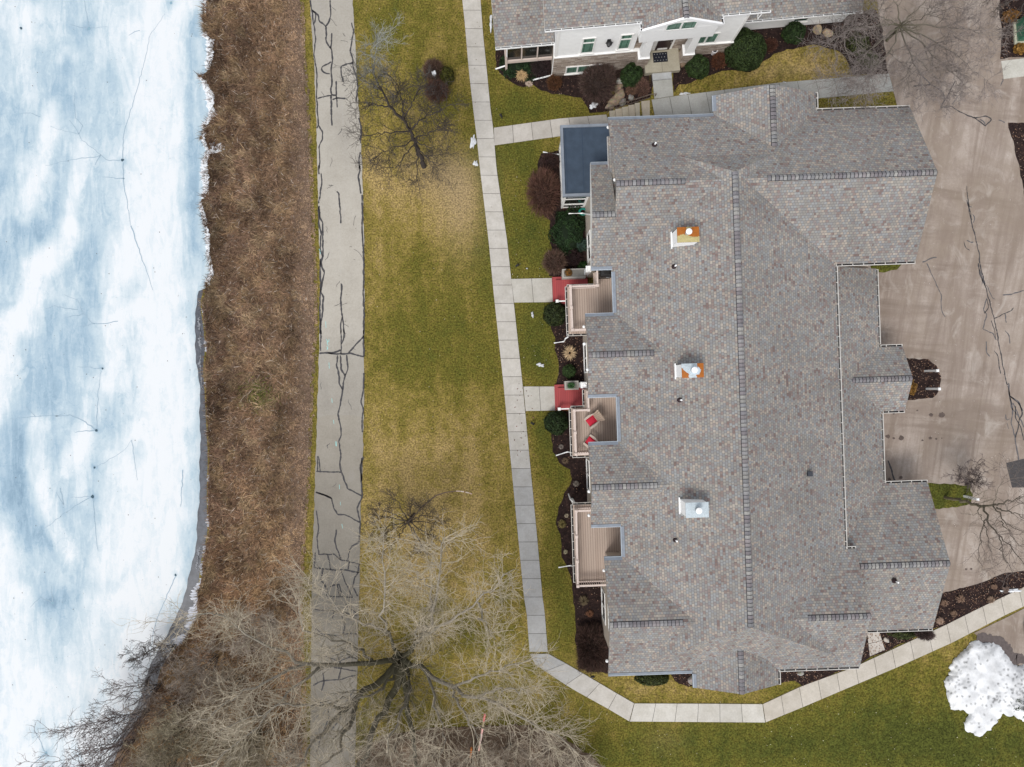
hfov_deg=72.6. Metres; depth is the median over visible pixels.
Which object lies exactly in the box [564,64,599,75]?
window
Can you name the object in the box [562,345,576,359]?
ornamental grass
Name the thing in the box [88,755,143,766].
bare shrub
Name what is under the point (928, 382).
mulch bed
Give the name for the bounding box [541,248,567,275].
twiggy shrub
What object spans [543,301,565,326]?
boxwood shrub
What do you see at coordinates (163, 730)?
bare shrub
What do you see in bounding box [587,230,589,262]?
window
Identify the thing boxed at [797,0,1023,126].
bare tree
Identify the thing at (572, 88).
mulch bed
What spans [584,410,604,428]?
adirondack chair
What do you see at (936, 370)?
bollard post
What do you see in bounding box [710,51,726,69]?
twiggy shrub
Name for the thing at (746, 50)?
boxwood shrub
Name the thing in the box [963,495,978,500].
bollard post
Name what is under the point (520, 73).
ornamental grass
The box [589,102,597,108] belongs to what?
snow patch
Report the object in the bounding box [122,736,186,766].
bare shrub
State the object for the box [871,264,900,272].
grass corner
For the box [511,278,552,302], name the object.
entry walk
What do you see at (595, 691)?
sidewalk
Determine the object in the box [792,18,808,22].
window
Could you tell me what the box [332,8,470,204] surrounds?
bare tree
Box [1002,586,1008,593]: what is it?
ornamental grass
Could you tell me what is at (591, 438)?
adirondack chair
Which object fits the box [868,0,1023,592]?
driveway
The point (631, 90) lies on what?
twiggy shrub
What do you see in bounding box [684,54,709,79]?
boxwood shrub
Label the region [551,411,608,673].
mulch bed
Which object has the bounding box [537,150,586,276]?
mulch bed
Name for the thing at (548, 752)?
bare shrub
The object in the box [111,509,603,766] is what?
bare cottonwood
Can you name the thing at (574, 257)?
twiggy shrub
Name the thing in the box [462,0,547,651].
sidewalk
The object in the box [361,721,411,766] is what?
bare shrub
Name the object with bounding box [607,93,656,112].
stair handrail
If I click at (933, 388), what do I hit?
bollard post
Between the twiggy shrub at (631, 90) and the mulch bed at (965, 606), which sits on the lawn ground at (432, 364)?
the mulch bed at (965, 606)
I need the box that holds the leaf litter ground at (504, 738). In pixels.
[355,724,601,766]
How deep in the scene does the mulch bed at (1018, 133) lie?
44.67 m
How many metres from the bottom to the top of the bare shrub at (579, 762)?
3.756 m
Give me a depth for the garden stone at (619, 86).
45.59 m
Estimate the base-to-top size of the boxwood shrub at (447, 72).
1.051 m
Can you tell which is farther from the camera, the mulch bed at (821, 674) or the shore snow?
the shore snow
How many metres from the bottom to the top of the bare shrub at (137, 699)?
5.091 m
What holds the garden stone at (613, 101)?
on the mulch bed at (572, 88)
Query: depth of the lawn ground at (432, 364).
46.00 m
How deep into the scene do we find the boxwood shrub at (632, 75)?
44.39 m
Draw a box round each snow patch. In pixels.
[470,134,476,148]
[490,15,492,32]
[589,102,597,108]
[999,589,1021,592]
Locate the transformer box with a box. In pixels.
[1012,16,1023,44]
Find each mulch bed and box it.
[495,50,652,112]
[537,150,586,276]
[551,304,583,384]
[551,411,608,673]
[671,673,691,686]
[673,9,887,91]
[781,670,840,685]
[861,631,918,662]
[907,358,940,399]
[933,571,1023,627]
[999,0,1023,58]
[1008,123,1023,187]
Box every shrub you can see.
[15,725,134,766]
[29,704,148,766]
[71,669,163,750]
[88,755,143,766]
[115,681,192,763]
[116,625,177,693]
[121,701,228,766]
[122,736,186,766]
[154,633,231,710]
[176,656,265,750]
[183,740,242,766]
[197,707,284,766]
[210,601,290,663]
[230,736,329,766]
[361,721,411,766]
[402,737,463,766]
[422,57,443,82]
[425,77,449,103]
[439,66,454,84]
[441,730,504,766]
[479,729,552,766]
[499,55,536,81]
[513,720,582,766]
[524,165,561,221]
[530,60,551,80]
[540,152,559,169]
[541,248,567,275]
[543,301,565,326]
[543,411,568,435]
[547,74,562,92]
[548,206,585,255]
[553,751,602,766]
[562,364,575,378]
[566,249,582,265]
[575,62,619,105]
[575,238,586,251]
[577,261,586,268]
[620,62,642,86]
[625,86,636,94]
[634,674,668,685]
[635,75,650,98]
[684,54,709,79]
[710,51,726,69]
[724,27,766,71]
[765,36,778,51]
[781,21,805,44]
[843,33,870,55]
[856,51,877,67]
[886,631,914,639]
[909,380,917,395]
[914,631,935,640]
[939,454,997,495]
[1000,9,1021,22]
[1013,42,1023,54]
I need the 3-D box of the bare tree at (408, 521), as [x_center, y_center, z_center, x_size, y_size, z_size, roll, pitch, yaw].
[-5.893,8.449,43.679,6.905,4.683,4.684,0,90,0]
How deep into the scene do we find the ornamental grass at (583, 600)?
45.78 m
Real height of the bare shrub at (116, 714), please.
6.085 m
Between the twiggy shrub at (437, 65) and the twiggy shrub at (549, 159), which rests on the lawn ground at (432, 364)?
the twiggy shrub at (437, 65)
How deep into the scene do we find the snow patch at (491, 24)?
45.87 m
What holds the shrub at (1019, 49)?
on the mulch bed at (1017, 4)
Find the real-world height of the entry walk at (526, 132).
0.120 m
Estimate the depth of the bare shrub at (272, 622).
43.09 m
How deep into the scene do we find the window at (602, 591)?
44.67 m
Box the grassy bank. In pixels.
[112,0,314,766]
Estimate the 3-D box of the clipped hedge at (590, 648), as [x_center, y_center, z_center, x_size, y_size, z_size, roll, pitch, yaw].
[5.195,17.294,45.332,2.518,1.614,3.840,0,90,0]
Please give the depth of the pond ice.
46.88 m
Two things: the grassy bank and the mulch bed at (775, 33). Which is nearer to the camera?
the mulch bed at (775, 33)
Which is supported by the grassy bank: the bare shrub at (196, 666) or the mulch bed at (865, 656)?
the bare shrub at (196, 666)
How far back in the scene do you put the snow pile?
44.24 m
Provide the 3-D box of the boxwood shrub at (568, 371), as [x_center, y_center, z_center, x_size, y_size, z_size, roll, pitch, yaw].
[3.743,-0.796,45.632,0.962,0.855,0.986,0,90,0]
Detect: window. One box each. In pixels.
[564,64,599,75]
[579,37,596,55]
[583,344,587,372]
[586,458,589,489]
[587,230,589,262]
[601,586,605,624]
[615,33,633,51]
[697,32,720,45]
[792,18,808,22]
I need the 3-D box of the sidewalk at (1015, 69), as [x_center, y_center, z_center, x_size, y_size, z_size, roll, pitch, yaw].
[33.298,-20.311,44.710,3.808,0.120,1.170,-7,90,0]
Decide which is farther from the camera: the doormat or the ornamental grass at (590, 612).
the ornamental grass at (590, 612)
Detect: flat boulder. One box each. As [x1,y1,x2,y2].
[813,24,821,34]
[822,29,833,36]
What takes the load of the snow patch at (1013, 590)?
on the lawn ground at (432, 364)
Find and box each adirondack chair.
[583,434,597,447]
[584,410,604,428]
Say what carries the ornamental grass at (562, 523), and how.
on the mulch bed at (565, 532)
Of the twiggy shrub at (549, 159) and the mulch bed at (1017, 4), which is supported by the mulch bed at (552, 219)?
the twiggy shrub at (549, 159)
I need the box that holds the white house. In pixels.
[491,0,863,80]
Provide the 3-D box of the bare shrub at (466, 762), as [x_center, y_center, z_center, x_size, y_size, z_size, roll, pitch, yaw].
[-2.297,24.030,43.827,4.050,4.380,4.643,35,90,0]
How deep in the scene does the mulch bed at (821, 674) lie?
44.87 m
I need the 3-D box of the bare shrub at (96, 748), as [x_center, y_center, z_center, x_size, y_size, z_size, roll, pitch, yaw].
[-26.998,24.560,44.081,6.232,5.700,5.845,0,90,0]
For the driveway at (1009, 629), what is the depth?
44.67 m
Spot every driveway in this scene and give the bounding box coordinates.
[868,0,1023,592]
[974,608,1023,665]
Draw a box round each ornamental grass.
[515,70,527,82]
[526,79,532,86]
[557,520,565,527]
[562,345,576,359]
[578,596,588,606]
[586,610,593,617]
[941,599,947,606]
[956,595,964,602]
[987,596,994,602]
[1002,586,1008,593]
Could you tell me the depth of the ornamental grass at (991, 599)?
44.46 m
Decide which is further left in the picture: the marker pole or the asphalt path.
the asphalt path
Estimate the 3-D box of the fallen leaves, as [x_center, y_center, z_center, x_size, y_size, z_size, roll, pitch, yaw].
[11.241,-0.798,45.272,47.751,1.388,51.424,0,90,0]
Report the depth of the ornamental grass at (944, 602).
44.48 m
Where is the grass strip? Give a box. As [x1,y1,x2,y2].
[928,483,972,508]
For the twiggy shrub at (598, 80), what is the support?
on the mulch bed at (572, 88)
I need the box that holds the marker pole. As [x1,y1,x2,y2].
[478,713,485,753]
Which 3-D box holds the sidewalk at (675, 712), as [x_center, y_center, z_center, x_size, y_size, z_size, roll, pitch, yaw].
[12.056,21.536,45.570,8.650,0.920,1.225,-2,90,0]
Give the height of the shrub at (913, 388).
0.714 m
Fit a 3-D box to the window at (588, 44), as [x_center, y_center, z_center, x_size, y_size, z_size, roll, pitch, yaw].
[4.602,-20.427,42.245,0.930,1.990,0.096,-5,90,0]
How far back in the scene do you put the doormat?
44.32 m
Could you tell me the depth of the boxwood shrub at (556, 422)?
45.05 m
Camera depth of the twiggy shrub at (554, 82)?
45.55 m
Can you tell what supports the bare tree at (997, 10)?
on the mulch bed at (1017, 4)
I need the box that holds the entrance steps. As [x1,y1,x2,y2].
[609,100,649,116]
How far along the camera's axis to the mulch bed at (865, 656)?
44.67 m
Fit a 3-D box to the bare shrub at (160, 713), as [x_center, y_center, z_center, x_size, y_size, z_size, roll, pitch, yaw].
[-22.564,21.257,44.433,4.600,4.670,4.852,41,90,0]
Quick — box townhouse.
[543,84,950,694]
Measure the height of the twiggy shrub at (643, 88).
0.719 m
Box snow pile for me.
[944,640,1023,736]
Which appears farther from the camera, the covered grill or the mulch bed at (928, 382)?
the mulch bed at (928, 382)
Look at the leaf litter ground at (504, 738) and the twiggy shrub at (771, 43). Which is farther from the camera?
the leaf litter ground at (504, 738)
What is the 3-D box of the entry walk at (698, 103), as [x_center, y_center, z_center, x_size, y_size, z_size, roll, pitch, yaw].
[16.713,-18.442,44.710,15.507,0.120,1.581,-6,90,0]
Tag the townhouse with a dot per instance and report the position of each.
(746, 517)
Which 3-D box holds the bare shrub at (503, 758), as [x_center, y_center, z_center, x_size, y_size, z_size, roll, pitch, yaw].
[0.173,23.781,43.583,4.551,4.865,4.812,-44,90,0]
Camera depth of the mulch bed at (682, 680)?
45.69 m
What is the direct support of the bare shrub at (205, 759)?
on the grassy bank
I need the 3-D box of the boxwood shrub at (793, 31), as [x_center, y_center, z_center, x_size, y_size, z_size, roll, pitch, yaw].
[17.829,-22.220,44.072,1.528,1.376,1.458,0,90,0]
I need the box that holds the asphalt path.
[310,0,364,766]
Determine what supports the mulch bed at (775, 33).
on the lawn ground at (432, 364)
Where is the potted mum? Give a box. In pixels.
[564,268,571,275]
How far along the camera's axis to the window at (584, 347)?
44.76 m
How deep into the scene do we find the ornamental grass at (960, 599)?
44.43 m
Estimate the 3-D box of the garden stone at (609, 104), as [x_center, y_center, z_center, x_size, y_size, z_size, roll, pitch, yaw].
[6.414,-18.239,45.856,0.623,0.336,0.495,-25,90,0]
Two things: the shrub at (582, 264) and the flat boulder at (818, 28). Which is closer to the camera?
the flat boulder at (818, 28)
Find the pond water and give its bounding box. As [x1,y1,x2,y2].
[104,290,207,766]
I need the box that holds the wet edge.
[977,633,1023,664]
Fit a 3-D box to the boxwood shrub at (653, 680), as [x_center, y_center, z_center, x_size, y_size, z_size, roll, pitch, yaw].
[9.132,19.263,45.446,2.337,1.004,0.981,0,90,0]
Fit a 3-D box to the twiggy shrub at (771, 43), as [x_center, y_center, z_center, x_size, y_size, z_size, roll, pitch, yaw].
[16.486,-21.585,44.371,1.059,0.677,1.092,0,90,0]
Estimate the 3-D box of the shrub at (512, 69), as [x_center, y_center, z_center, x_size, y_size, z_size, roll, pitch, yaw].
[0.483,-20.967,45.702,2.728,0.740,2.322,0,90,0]
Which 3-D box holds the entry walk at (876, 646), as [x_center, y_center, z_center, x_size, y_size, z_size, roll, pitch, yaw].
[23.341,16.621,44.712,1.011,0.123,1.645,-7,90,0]
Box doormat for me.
[653,52,667,62]
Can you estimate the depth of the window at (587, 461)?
44.75 m
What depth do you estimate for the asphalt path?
45.97 m
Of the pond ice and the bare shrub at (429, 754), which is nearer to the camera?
the bare shrub at (429, 754)
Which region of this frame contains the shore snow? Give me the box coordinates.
[172,1,224,646]
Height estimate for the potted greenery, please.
0.360 m
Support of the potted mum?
on the townhouse
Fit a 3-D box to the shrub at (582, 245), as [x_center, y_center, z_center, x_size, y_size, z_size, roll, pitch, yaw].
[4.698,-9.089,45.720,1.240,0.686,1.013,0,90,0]
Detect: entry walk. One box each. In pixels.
[494,115,607,144]
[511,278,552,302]
[523,386,555,410]
[652,74,893,114]
[653,79,672,98]
[867,633,884,655]
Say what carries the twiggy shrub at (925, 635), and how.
on the mulch bed at (865, 656)
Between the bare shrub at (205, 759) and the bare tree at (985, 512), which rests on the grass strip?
the bare tree at (985, 512)
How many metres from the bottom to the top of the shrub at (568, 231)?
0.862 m
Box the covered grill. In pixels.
[598,270,610,278]
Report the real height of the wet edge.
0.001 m
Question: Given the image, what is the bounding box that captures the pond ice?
[0,0,208,766]
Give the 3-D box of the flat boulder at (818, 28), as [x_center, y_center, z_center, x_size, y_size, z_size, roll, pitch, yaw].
[19.528,-22.650,44.534,0.523,0.391,0.652,7,90,0]
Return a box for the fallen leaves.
[320,0,1023,759]
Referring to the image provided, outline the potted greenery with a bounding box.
[566,382,574,388]
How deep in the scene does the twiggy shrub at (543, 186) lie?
45.13 m
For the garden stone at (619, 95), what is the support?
on the mulch bed at (572, 88)
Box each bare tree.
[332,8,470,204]
[359,486,471,561]
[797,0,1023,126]
[943,453,1023,587]
[966,0,1023,46]
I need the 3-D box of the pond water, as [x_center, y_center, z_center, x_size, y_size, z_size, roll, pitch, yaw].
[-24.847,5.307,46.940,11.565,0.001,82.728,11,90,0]
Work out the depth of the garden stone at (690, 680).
45.49 m
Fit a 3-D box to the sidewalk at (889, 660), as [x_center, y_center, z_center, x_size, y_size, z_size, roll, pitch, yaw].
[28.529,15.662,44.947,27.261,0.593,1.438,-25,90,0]
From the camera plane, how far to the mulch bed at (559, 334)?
45.97 m
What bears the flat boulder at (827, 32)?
on the mulch bed at (775, 33)
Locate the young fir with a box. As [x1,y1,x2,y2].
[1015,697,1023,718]
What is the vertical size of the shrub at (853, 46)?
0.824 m
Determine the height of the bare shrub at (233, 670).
5.186 m
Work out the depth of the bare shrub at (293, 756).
43.06 m
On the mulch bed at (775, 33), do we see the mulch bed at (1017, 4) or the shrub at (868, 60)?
the shrub at (868, 60)
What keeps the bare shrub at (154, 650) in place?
on the grassy bank
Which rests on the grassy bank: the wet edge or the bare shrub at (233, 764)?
the bare shrub at (233, 764)
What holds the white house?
on the lawn ground at (432, 364)
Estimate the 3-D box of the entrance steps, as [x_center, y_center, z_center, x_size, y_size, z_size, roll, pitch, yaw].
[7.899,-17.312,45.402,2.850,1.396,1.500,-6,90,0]
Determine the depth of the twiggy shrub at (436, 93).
45.29 m
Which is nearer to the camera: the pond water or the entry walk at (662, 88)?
the entry walk at (662, 88)
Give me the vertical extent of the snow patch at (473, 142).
0.192 m
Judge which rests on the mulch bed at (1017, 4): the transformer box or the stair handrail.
the transformer box
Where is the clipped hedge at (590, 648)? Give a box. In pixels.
[575,621,607,674]
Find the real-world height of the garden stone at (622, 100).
0.308 m
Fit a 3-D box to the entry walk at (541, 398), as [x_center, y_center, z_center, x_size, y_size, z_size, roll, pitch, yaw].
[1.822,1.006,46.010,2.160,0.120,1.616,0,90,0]
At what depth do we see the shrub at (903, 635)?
44.19 m
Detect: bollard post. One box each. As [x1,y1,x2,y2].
[924,369,938,371]
[926,387,940,389]
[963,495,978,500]
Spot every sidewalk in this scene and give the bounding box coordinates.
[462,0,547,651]
[530,654,633,720]
[630,703,764,721]
[763,587,1023,721]
[1001,58,1023,78]
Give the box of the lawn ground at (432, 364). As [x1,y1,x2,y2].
[160,0,1023,766]
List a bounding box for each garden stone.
[605,102,613,109]
[608,96,618,104]
[613,88,624,100]
[615,84,622,92]
[619,98,625,105]
[688,675,691,684]
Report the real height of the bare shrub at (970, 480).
3.250 m
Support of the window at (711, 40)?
in the white house
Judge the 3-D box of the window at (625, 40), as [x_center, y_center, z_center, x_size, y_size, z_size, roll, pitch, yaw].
[6.838,-20.622,42.180,0.880,1.920,0.096,-5,90,0]
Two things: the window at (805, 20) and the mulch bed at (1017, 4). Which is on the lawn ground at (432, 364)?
the mulch bed at (1017, 4)
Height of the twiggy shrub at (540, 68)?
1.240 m
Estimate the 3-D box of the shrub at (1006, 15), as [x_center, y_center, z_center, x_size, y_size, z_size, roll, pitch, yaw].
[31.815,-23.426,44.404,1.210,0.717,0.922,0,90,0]

